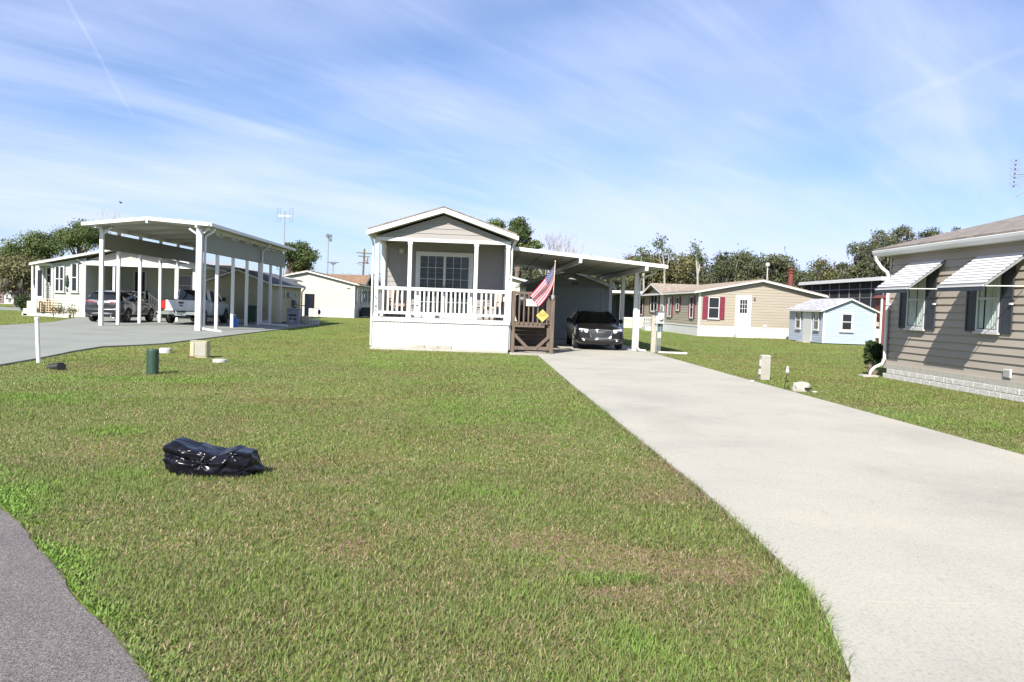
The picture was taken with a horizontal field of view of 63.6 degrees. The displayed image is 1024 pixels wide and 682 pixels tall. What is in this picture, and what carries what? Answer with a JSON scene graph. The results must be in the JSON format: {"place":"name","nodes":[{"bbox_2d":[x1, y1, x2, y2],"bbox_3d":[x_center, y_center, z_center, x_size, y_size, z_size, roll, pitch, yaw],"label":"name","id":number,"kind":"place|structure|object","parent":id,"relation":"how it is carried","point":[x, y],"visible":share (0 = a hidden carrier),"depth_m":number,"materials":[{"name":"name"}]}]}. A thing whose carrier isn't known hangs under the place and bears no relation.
{"place":"outdoors","nodes":[
{"label":"outdoors","id":0,"kind":"place"},
{"bbox_2d":[0,307,22,310],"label":"side road","id":1,"kind":"structure","parent":0,"point":[9,308],"depth_m":65.54,"materials":[{"name":"grey concrete"}]},
{"bbox_2d":[0,507,150,681],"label":"street","id":2,"kind":"structure","parent":0,"point":[52,629],"depth_m":3.87,"materials":[{"name":"grey asphalt"}]},
{"bbox_2d":[0,317,320,365],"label":"neighbour driveway","id":3,"kind":"structure","parent":0,"point":[18,342],"depth_m":30.88,"materials":[{"name":"grey concrete"}]},
{"bbox_2d":[85,290,155,322],"bbox_3d":[-20.916,-1.879,44.340,2.260,1.670,4.691,2,2,0],"label":"parked suv","id":4,"kind":"object","parent":3,"relation":"on","point":[128,305],"visible":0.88,"depth_m":42.69,"materials":[{"name":"grey paint"}]},
{"bbox_2d":[81,217,295,331],"bbox_3d":[-16.043,-3.319,43.821,7.568,4.972,17.367,2,2,-2],"label":"tall carport","id":5,"kind":"object","parent":3,"relation":"on","point":[199,238],"visible":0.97,"depth_m":40.72,"materials":[{"name":"white metal"}]},
{"bbox_2d":[161,289,229,322],"bbox_3d":[-17.615,-1.962,46.422,2.440,1.890,5.795,2,2,-2],"label":"pickup truck","id":6,"kind":"object","parent":3,"relation":"on","point":[181,304],"visible":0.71,"depth_m":45.32,"materials":[{"name":"white paint"}]},
{"bbox_2d":[229,314,237,326],"bbox_3d":[-14.065,-1.030,41.803,0.430,0.665,0.430,2,2,-2],"label":"blue water jug","id":7,"kind":"object","parent":3,"relation":"on","point":[235,321],"visible":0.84,"depth_m":41.69,"materials":[{"name":"plastic"}]},
{"bbox_2d":[248,305,256,322],"bbox_3d":[-15.404,-1.579,48.986,0.620,1.058,0.720,2,2,-2],"label":"wheeled bin","id":8,"kind":"object","parent":3,"relation":"on","point":[252,313],"visible":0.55,"depth_m":48.71,"materials":[{"name":"green plastic"}]},
{"bbox_2d":[206,268,305,322],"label":"yellow shed","id":9,"kind":"structure","parent":3,"relation":"on","point":[291,290],"depth_m":49.84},
{"bbox_2d":[292,300,304,307],"bbox_3d":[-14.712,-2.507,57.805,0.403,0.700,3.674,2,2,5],"label":"electric meter","id":10,"kind":"object","parent":9,"relation":"attached to","point":[294,303],"visible":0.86,"depth_m":56.21,"materials":[{"name":"grey metal"}]},
{"bbox_2d":[286,308,301,323],"bbox_3d":[-13.493,-1.541,51.120,0.820,0.980,0.780,2,2,-2],"label":"storage cabinet","id":11,"kind":"object","parent":3,"relation":"on","point":[293,315],"visible":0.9,"depth_m":50.77,"materials":[{"name":"black plastic"}]},
{"bbox_2d":[301,315,309,323],"bbox_3d":[-12.886,-1.311,51.506,0.532,0.570,0.120,2,2,-2],"label":"hose reel","id":12,"kind":"object","parent":3,"relation":"on","point":[305,319],"visible":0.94,"depth_m":51.45,"materials":[{"name":"plastic"}]},
{"bbox_2d":[0,301,1023,681],"bbox_3d":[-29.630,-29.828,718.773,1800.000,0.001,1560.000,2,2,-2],"label":"lawn","id":13,"kind":"structure","parent":0,"point":[288,335],"depth_m":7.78,"materials":[{"name":"green plant"}]},
{"bbox_2d":[0,291,25,303],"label":"white house","id":14,"kind":"structure","parent":13,"relation":"on","point":[4,300],"depth_m":85.80,"materials":[{"name":"plastic"}]},
{"bbox_2d":[14,294,30,311],"bbox_3d":[-31.643,-2.403,54.195,1.651,1.400,1.554,3,3,24],"label":"garden shrub","id":15,"kind":"object","parent":13,"relation":"on","point":[21,301],"visible":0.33,"depth_m":53.82,"materials":[{"name":"green plant"}]},
{"bbox_2d":[0,252,45,306],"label":"oak tree","id":16,"kind":"object","parent":13,"relation":"on","point":[15,275],"visible":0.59,"depth_m":70.44,"materials":[{"name":"green plant"}]},
{"bbox_2d":[0,230,73,296],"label":"pine tree","id":17,"kind":"object","parent":13,"relation":"on","point":[39,245],"visible":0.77,"depth_m":81.00,"materials":[{"name":"green plant"}]},
{"bbox_2d":[34,317,40,362],"bbox_3d":[-10.358,-0.022,18.036,0.136,1.002,0.094,2,2,-2],"label":"marker post","id":18,"kind":"object","parent":13,"relation":"on","point":[37,341],"visible":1,"depth_m":18.01,"materials":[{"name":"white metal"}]},
{"bbox_2d":[22,312,69,317],"bbox_3d":[-28.922,-1.634,50.153,7.568,0.210,1.623,4,3,44],"label":"bed edging","id":19,"kind":"object","parent":13,"relation":"on","point":[49,315],"visible":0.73,"depth_m":49.06,"materials":[{"name":"white concrete"}]},
{"bbox_2d":[46,362,65,369],"bbox_3d":[-9.269,0.536,16.793,0.544,0.180,0.180,-5,-3,40],"label":"culvert pipe","id":20,"kind":"object","parent":13,"relation":"on","point":[59,366],"visible":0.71,"depth_m":16.64,"materials":[{"name":"black plastic"}]},
{"bbox_2d":[49,218,110,254],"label":"pine tree","id":21,"kind":"object","parent":13,"relation":"on","point":[79,237],"visible":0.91,"depth_m":84.83,"materials":[{"name":"green plant"}]},
{"bbox_2d":[85,208,124,235],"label":"bare tree","id":22,"kind":"object","parent":13,"relation":"on","point":[107,214],"visible":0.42,"depth_m":92.54,"materials":[{"name":"grey plant"}]},
{"bbox_2d":[146,349,158,373],"bbox_3d":[-7.165,0.405,16.473,0.236,0.500,0.236,2,2,-2],"label":"green pedestal","id":23,"kind":"object","parent":13,"relation":"on","point":[152,361],"visible":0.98,"depth_m":16.38,"materials":[{"name":"plastic"}]},
{"bbox_2d":[23,250,302,317],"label":"sage house","id":24,"kind":"structure","parent":13,"relation":"on","point":[81,271],"depth_m":50.24,"materials":[{"name":"white paint"}]},
{"bbox_2d":[36,267,43,300],"bbox_3d":[-29.089,-3.294,50.907,0.420,2.450,0.056,2,2,-2],"label":"door","id":25,"kind":"structure","parent":24,"relation":"in","point":[39,271],"depth_m":50.88,"materials":[{"name":"white plastic"}]},
{"bbox_2d":[45,267,50,283],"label":"window","id":26,"kind":"structure","parent":24,"relation":"in","point":[48,269],"depth_m":50.86,"materials":[{"name":"white plastic"}]},
{"bbox_2d":[53,266,64,292],"bbox_3d":[-27.350,-3.732,49.925,0.660,1.630,0.080,2,2,-2],"label":"window","id":27,"kind":"structure","parent":24,"relation":"in","point":[59,271],"depth_m":49.93,"materials":[{"name":"white plastic"}]},
{"bbox_2d":[65,275,68,290],"bbox_3d":[-26.929,-3.504,49.971,0.200,1.000,0.190,2,2,-2],"label":"wall ornament","id":28,"kind":"object","parent":24,"relation":"attached to","point":[66,281],"depth_m":49.91,"materials":[{"name":"green plastic"}]},
{"bbox_2d":[70,262,78,292],"bbox_3d":[-26.467,-3.823,49.958,0.500,1.830,0.080,2,2,-2],"label":"window","id":29,"kind":"structure","parent":24,"relation":"in","point":[74,266],"depth_m":49.97,"materials":[{"name":"white plastic"}]},
{"bbox_2d":[133,270,146,298],"bbox_3d":[-24.541,-3.412,54.495,0.900,2.500,0.056,2,2,-2],"label":"door","id":30,"kind":"structure","parent":24,"relation":"in","point":[135,272],"depth_m":54.45,"materials":[{"name":"white plastic"}]},
{"bbox_2d":[179,275,192,288],"bbox_3d":[-21.682,-3.666,54.585,1.100,1.400,0.050,2,2,-2],"label":"window","id":31,"kind":"structure","parent":24,"relation":"in","point":[185,281],"depth_m":54.58,"materials":[{"name":"grey glass"}]},
{"bbox_2d":[159,348,171,352],"bbox_3d":[-9.418,0.255,22.465,0.320,0.138,0.320,2,2,-2],"label":"valve cover","id":32,"kind":"object","parent":13,"relation":"on","point":[165,350],"visible":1,"depth_m":22.33,"materials":[{"name":"concrete"}]},
{"bbox_2d":[187,340,209,357],"bbox_3d":[-8.048,0.207,21.269,0.470,0.430,0.365,2,2,-2],"label":"beige cabinet","id":33,"kind":"object","parent":13,"relation":"on","point":[199,348],"visible":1,"depth_m":21.12,"materials":[{"name":"plastic"}]},
{"bbox_2d":[162,437,263,477],"bbox_3d":[-2.690,1.046,7.411,0.892,0.312,0.376,2,2,0],"label":"bin bag","id":34,"kind":"object","parent":13,"relation":"on","point":[187,456],"visible":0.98,"depth_m":7.28,"materials":[{"name":"black plastic"}]},
{"bbox_2d":[213,358,226,362],"bbox_3d":[-7.043,0.473,19.917,0.330,0.083,0.330,2,2,-2],"label":"valve cover","id":35,"kind":"object","parent":13,"relation":"on","point":[218,360],"visible":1,"depth_m":19.79,"materials":[{"name":"concrete"}]},
{"bbox_2d":[276,208,293,276],"bbox_3d":[-16.282,-5.477,58.998,1.221,8.020,0.068,2,2,-2],"label":"television antenna","id":36,"kind":"object","parent":13,"relation":"on","point":[284,215],"visible":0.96,"depth_m":58.84,"materials":[{"name":"white metal"}]},
{"bbox_2d":[273,240,321,273],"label":"pine tree","id":37,"kind":"object","parent":13,"relation":"on","point":[300,258],"visible":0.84,"depth_m":76.42,"materials":[{"name":"green plant"}]},
{"bbox_2d":[304,294,314,316],"bbox_3d":[-13.609,-2.197,55.520,0.640,1.950,0.150,2,2,-2],"label":"utility board post","id":38,"kind":"object","parent":13,"relation":"on","point":[309,300],"visible":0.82,"depth_m":55.43,"materials":[{"name":"teal paint"}]},
{"bbox_2d":[326,234,331,273],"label":"floodlight pole","id":39,"kind":"object","parent":13,"relation":"on","point":[329,236],"visible":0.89,"depth_m":118.47,"materials":[{"name":"grey metal"}]},
{"bbox_2d":[282,270,379,317],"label":"cream house","id":40,"kind":"structure","parent":13,"relation":"on","point":[348,296],"depth_m":75.79,"materials":[{"name":"white paint"}]},
{"bbox_2d":[356,288,358,302],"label":"window","id":41,"kind":"structure","parent":40,"relation":"in","point":[357,289],"depth_m":77.33,"materials":[{"name":"grey glass"}]},
{"bbox_2d":[355,249,371,274],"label":"utility pole","id":42,"kind":"object","parent":13,"relation":"on","point":[364,259],"visible":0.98,"depth_m":110.72,"materials":[{"name":"brown wood"}]},
{"bbox_2d":[360,307,373,315],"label":"covered cart","id":43,"kind":"object","parent":13,"relation":"on","point":[365,311],"visible":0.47,"depth_m":78.86,"materials":[{"name":"black plastic"}]},
{"bbox_2d":[366,206,518,353],"bbox_3d":[-2.619,-2.347,34.282,5.030,4.810,13.980,2,2,-2],"label":"park home","id":44,"kind":"object","parent":13,"relation":"on","point":[447,268],"visible":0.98,"depth_m":27.76,"materials":[{"name":"white plastic"}]},
{"bbox_2d":[386,290,405,316],"bbox_3d":[-4.079,-1.352,28.972,0.540,1.001,0.605,1,3,-31],"label":"porch chair","id":45,"kind":"object","parent":44,"relation":"on","point":[395,296],"visible":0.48,"depth_m":29.02,"materials":[{"name":"brown wicker"}]},
{"bbox_2d":[414,251,473,318],"bbox_3d":[-2.445,-2.005,29.698,2.050,2.355,0.110,2,2,-2],"label":"sliding door","id":46,"kind":"structure","parent":44,"relation":"in","point":[448,269],"depth_m":29.73,"materials":[{"name":"white metal"}]},
{"bbox_2d":[483,293,503,319],"bbox_3d":[-0.653,-1.238,29.117,0.540,1.001,0.605,3,3,26],"label":"porch chair","id":47,"kind":"object","parent":44,"relation":"on","point":[497,301],"visible":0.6,"depth_m":29.18,"materials":[{"name":"brown wicker"}]},
{"bbox_2d":[485,217,507,228],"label":"pine tree","id":48,"kind":"object","parent":13,"relation":"on","point":[498,223],"visible":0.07,"depth_m":70.83,"materials":[{"name":"green plant"}]},
{"bbox_2d":[508,276,527,320],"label":"yellow house","id":49,"kind":"structure","parent":13,"relation":"on","point":[516,281],"depth_m":59.93,"materials":[{"name":"beige"}]},
{"bbox_2d":[506,215,534,277],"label":"pine tree","id":50,"kind":"object","parent":13,"relation":"on","point":[518,226],"visible":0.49,"depth_m":69.17,"materials":[{"name":"green plant"}]},
{"bbox_2d":[510,266,546,279],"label":"oak tree","id":51,"kind":"object","parent":13,"relation":"on","point":[524,271],"visible":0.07,"depth_m":90.42,"materials":[{"name":"green plant"}]},
{"bbox_2d":[529,239,544,279],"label":"pine tree","id":52,"kind":"object","parent":13,"relation":"on","point":[536,243],"visible":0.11,"depth_m":73.74,"materials":[{"name":"green plant"}]},
{"bbox_2d":[530,228,576,275],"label":"bare tree","id":53,"kind":"object","parent":13,"relation":"on","point":[555,238],"visible":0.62,"depth_m":78.67,"materials":[{"name":"grey plant"}]},
{"bbox_2d":[514,272,616,338],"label":"garage shed","id":54,"kind":"structure","parent":13,"relation":"on","point":[574,292],"depth_m":41.08,"materials":[{"name":"grey plastic"}]},
{"bbox_2d":[554,236,585,253],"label":"bare tree","id":55,"kind":"object","parent":13,"relation":"on","point":[572,250],"visible":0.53,"depth_m":85.93,"materials":[{"name":"grey plant"}]},
{"bbox_2d":[591,255,631,290],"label":"oak tree","id":56,"kind":"object","parent":13,"relation":"on","point":[616,281],"visible":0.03,"depth_m":99.25,"materials":[{"name":"green plant"}]},
{"bbox_2d":[611,290,643,327],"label":"carport","id":57,"kind":"object","parent":13,"relation":"on","point":[628,309],"visible":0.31,"depth_m":79.43,"materials":[{"name":"white metal"}]},
{"bbox_2d":[615,294,633,324],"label":"window","id":58,"kind":"structure","parent":57,"relation":"in","point":[628,305],"depth_m":79.44,"materials":[{"name":"black glass"}]},
{"bbox_2d":[631,245,652,290],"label":"tufted tree","id":59,"kind":"object","parent":13,"relation":"on","point":[641,258],"visible":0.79,"depth_m":100.43,"materials":[{"name":"green plant"}]},
{"bbox_2d":[620,250,681,290],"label":"oak tree","id":60,"kind":"object","parent":13,"relation":"on","point":[640,276],"visible":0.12,"depth_m":102.49,"materials":[{"name":"green plant"}]},
{"bbox_2d":[650,308,664,352],"bbox_3d":[5.598,-0.410,31.716,0.450,1.732,0.345,2,2,-2],"label":"electric meter post","id":61,"kind":"object","parent":13,"relation":"on","point":[658,319],"visible":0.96,"depth_m":31.75,"materials":[{"name":"grey metal"}]},
{"bbox_2d":[646,231,675,282],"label":"tufted tree","id":62,"kind":"object","parent":13,"relation":"on","point":[661,243],"visible":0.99,"depth_m":99.38,"materials":[{"name":"green plant"}]},
{"bbox_2d":[658,351,687,354],"bbox_3d":[6.109,0.451,31.377,1.100,0.075,0.200,3,2,12],"label":"splash stone","id":63,"kind":"object","parent":13,"relation":"on","point":[665,352],"visible":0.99,"depth_m":31.29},
{"bbox_2d":[639,250,707,290],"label":"oak tree","id":64,"kind":"object","parent":13,"relation":"on","point":[677,275],"visible":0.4,"depth_m":100.91,"materials":[{"name":"green plant"}]},
{"bbox_2d":[689,239,706,284],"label":"tufted tree","id":65,"kind":"object","parent":13,"relation":"on","point":[697,259],"visible":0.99,"depth_m":98.63,"materials":[{"name":"green plant"}]},
{"bbox_2d":[666,250,736,284],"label":"oak tree","id":66,"kind":"object","parent":13,"relation":"on","point":[708,268],"visible":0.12,"depth_m":105.77,"materials":[{"name":"green plant"}]},
{"bbox_2d":[631,269,828,338],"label":"beige house","id":67,"kind":"structure","parent":13,"relation":"on","point":[758,307],"depth_m":56.73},
{"bbox_2d":[640,298,642,314],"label":"window","id":68,"kind":"structure","parent":67,"relation":"in","point":[641,299],"depth_m":76.10,"materials":[{"name":"white plastic"}]},
{"bbox_2d":[650,295,657,311],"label":"window","id":69,"kind":"structure","parent":67,"relation":"in","point":[654,298],"depth_m":70.74,"materials":[{"name":"white plastic"}]},
{"bbox_2d":[660,295,663,310],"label":"door","id":70,"kind":"structure","parent":67,"relation":"in","point":[662,296],"depth_m":67.52,"materials":[{"name":"white plastic"}]},
{"bbox_2d":[666,297,670,316],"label":"window","id":71,"kind":"structure","parent":67,"relation":"in","point":[668,298],"depth_m":65.07,"materials":[{"name":"white plastic"}]},
{"bbox_2d":[675,297,678,310],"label":"window","id":72,"kind":"structure","parent":67,"relation":"in","point":[677,298],"depth_m":62.38,"materials":[{"name":"white plastic"}]},
{"bbox_2d":[689,296,693,318],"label":"window","id":73,"kind":"structure","parent":67,"relation":"in","point":[691,297],"depth_m":58.32,"materials":[{"name":"white plastic"}]},
{"bbox_2d":[707,297,719,319],"bbox_3d":[13.801,-2.242,56.493,0.860,1.530,0.080,2,2,-2],"label":"window","id":74,"kind":"structure","parent":67,"relation":"in","point":[713,302],"depth_m":56.51,"materials":[{"name":"glass"}]},
{"bbox_2d":[735,295,751,326],"bbox_3d":[15.844,-2.050,56.589,1.080,2.180,0.112,2,2,-2],"label":"door","id":75,"kind":"structure","parent":67,"relation":"in","point":[743,302],"depth_m":56.59,"materials":[{"name":"white plastic"}]},
{"bbox_2d":[694,243,765,284],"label":"oak tree","id":76,"kind":"object","parent":13,"relation":"on","point":[720,265],"visible":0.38,"depth_m":104.01,"materials":[{"name":"green plant"}]},
{"bbox_2d":[727,250,761,280],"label":"oak tree","id":77,"kind":"object","parent":13,"relation":"on","point":[748,254],"visible":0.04,"depth_m":107.43,"materials":[{"name":"green plant"}]},
{"bbox_2d":[758,355,770,379],"bbox_3d":[6.205,0.649,20.335,0.275,0.620,0.179,2,2,-2],"label":"utility pedestal","id":78,"kind":"object","parent":13,"relation":"on","point":[764,367],"visible":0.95,"depth_m":20.25,"materials":[{"name":"beige plastic"}]},
{"bbox_2d":[743,252,804,288],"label":"oak tree","id":79,"kind":"object","parent":13,"relation":"on","point":[778,263],"visible":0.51,"depth_m":104.55,"materials":[{"name":"green plant"}]},
{"bbox_2d":[765,258,819,288],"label":"oak tree","id":80,"kind":"object","parent":13,"relation":"on","point":[810,276],"visible":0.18,"depth_m":104.84,"materials":[{"name":"green plant"}]},
{"bbox_2d":[792,381,811,391],"bbox_3d":[6.169,0.993,17.615,0.369,0.260,0.284,2,2,-2],"label":"concrete rock","id":81,"kind":"object","parent":13,"relation":"on","point":[800,386],"visible":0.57,"depth_m":17.52,"materials":[{"name":"beige concrete"}]},
{"bbox_2d":[802,255,846,286],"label":"oak tree","id":82,"kind":"object","parent":13,"relation":"on","point":[822,271],"visible":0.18,"depth_m":105.08,"materials":[{"name":"green plant"}]},
{"bbox_2d":[784,298,881,343],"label":"blue shed","id":83,"kind":"structure","parent":13,"relation":"on","point":[845,321],"depth_m":49.11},
{"bbox_2d":[794,311,800,329],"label":"window","id":84,"kind":"structure","parent":83,"relation":"in","point":[798,313],"depth_m":52.72,"materials":[{"name":"white plastic"}]},
{"bbox_2d":[802,311,812,340],"bbox_3d":[18.336,-0.933,51.305,0.047,1.850,1.300,2,2,-2],"label":"double door","id":85,"kind":"structure","parent":83,"relation":"in","point":[807,316],"depth_m":51.25,"materials":[{"name":"white plastic"}]},
{"bbox_2d":[812,312,819,330],"bbox_3d":[18.366,-1.195,49.942,0.080,1.150,0.880,2,2,-2],"label":"window","id":86,"kind":"structure","parent":83,"relation":"in","point":[816,315],"depth_m":49.92,"materials":[{"name":"white plastic"}]},
{"bbox_2d":[839,312,853,332],"bbox_3d":[19.857,-1.102,48.980,0.870,1.190,0.080,2,2,-2],"label":"window","id":87,"kind":"structure","parent":83,"relation":"in","point":[846,318],"depth_m":48.99,"materials":[{"name":"white plastic"}]},
{"bbox_2d":[799,277,886,308],"bbox_3d":[27.055,-2.188,60.575,7.040,4.340,13.800,2,2,-2],"label":"screen room","id":88,"kind":"object","parent":13,"relation":"on","point":[861,290],"visible":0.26,"depth_m":58.47,"materials":[{"name":"white metal"}]},
{"bbox_2d":[835,241,878,279],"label":"oak tree","id":89,"kind":"object","parent":13,"relation":"on","point":[860,269],"visible":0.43,"depth_m":76.38,"materials":[{"name":"green plant"}]},
{"bbox_2d":[862,340,882,374],"bbox_3d":[10.293,0.488,23.523,0.611,1.046,0.607,3,3,30],"label":"garden shrub","id":90,"kind":"object","parent":13,"relation":"on","point":[872,354],"visible":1,"depth_m":23.39,"materials":[{"name":"green plant"}]},
{"bbox_2d":[851,228,897,276],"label":"oak tree","id":91,"kind":"object","parent":13,"relation":"on","point":[883,240],"visible":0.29,"depth_m":77.78,"materials":[{"name":"green plant"}]},
{"bbox_2d":[875,317,879,340],"bbox_3d":[21.863,-0.581,49.552,0.280,1.700,0.220,2,2,-2],"label":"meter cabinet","id":92,"kind":"object","parent":13,"relation":"on","point":[877,335],"visible":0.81,"depth_m":49.45,"materials":[{"name":"white metal"}]},
{"bbox_2d":[873,295,885,344],"bbox_3d":[23.239,-1.339,52.040,0.850,3.100,1.100,2,2,-2],"label":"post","id":93,"kind":"object","parent":13,"relation":"on","point":[880,303],"visible":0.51,"depth_m":51.60,"materials":[{"name":"white metal"}]},
{"bbox_2d":[877,224,916,276],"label":"oak tree","id":94,"kind":"object","parent":13,"relation":"on","point":[902,231],"visible":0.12,"depth_m":78.80,"materials":[{"name":"green plant"}]},
{"bbox_2d":[909,227,941,243],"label":"oak tree","id":95,"kind":"object","parent":13,"relation":"on","point":[924,234],"visible":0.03,"depth_m":80.29,"materials":[{"name":"green plant"}]},
{"bbox_2d":[858,215,1023,402],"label":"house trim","id":96,"kind":"structure","parent":13,"relation":"on","point":[954,308],"depth_m":19.19,"materials":[{"name":"plastic"}]},
{"bbox_2d":[903,276,926,330],"bbox_3d":[10.282,-1.031,21.040,0.080,1.520,0.930,2,2,-2],"label":"window","id":97,"kind":"structure","parent":96,"relation":"in","point":[915,307],"depth_m":21.05,"materials":[{"name":"glass"}]},
{"bbox_2d":[972,274,1001,334],"bbox_3d":[10.405,-0.906,18.060,0.080,1.510,0.880,2,2,-2],"label":"window","id":98,"kind":"structure","parent":96,"relation":"in","point":[988,299],"depth_m":18.06,"materials":[{"name":"glass"}]},
{"bbox_2d":[1009,159,1023,196],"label":"television antenna","id":99,"kind":"object","parent":96,"relation":"attached to","point":[1014,174],"visible":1,"depth_m":22.43,"materials":[{"name":"grey metal"}]},
{"bbox_2d":[0,0,1023,282],"label":"sky","id":100,"kind":"structure","parent":0,"point":[801,129],"materials":[{"name":"blue"}]},
{"bbox_2d":[515,294,534,321],"bbox_3d":[0.530,-1.155,28.823,1.045,0.980,0.544,2,2,-2],"label":"barbecue grill","id":101,"kind":"object","parent":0,"point":[521,308],"visible":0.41,"depth_m":28.63,"materials":[{"name":"black metal"}]},
{"bbox_2d":[508,338,1023,681],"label":"driveway","id":102,"kind":"structure","parent":0,"point":[901,543],"depth_m":7.15,"materials":[{"name":"beige concrete"}]},
{"bbox_2d":[510,291,554,352],"bbox_3d":[0.648,-0.711,29.611,1.493,2.075,3.275,2,2,-2],"label":"wooden landing","id":103,"kind":"object","parent":102,"relation":"on","point":[542,333],"visible":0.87,"depth_m":28.05,"materials":[{"name":"brown wood"}]},
{"bbox_2d":[526,299,537,305],"bbox_3d":[0.696,-1.297,27.930,0.440,0.240,0.015,2,2,-2],"label":"notice board","id":104,"kind":"object","parent":103,"relation":"attached to","point":[530,302],"visible":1,"depth_m":27.92,"materials":[{"name":"white plastic"}]},
{"bbox_2d":[536,310,547,321],"bbox_3d":[1.031,-0.856,27.958,0.430,0.430,0.019,2,2,-2],"label":"diamond sign","id":105,"kind":"object","parent":103,"relation":"attached to","point":[542,315],"visible":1,"depth_m":27.95,"materials":[{"name":"yellow plastic"}]},
{"bbox_2d":[530,260,555,306],"bbox_3d":[1.049,-1.937,27.839,0.845,1.590,0.202,2,2,-6],"label":"flag","id":106,"kind":"object","parent":103,"relation":"attached to","point":[540,293],"visible":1,"depth_m":27.88,"materials":[{"name":"multicoloured fabric"}]},
{"bbox_2d":[510,246,667,351],"bbox_3d":[2.540,-1.682,35.132,5.650,3.692,10.995,2,2,-2],"label":"attached carport","id":107,"kind":"object","parent":102,"relation":"on","point":[604,268],"visible":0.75,"depth_m":31.92,"materials":[{"name":"white metal"}]},
{"bbox_2d":[566,310,623,348],"bbox_3d":[3.343,-0.509,33.941,2.305,1.494,5.165,2,2,-1],"label":"parked car","id":108,"kind":"object","parent":102,"relation":"on","point":[592,327],"visible":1,"depth_m":32.01,"materials":[{"name":"grey paint"}]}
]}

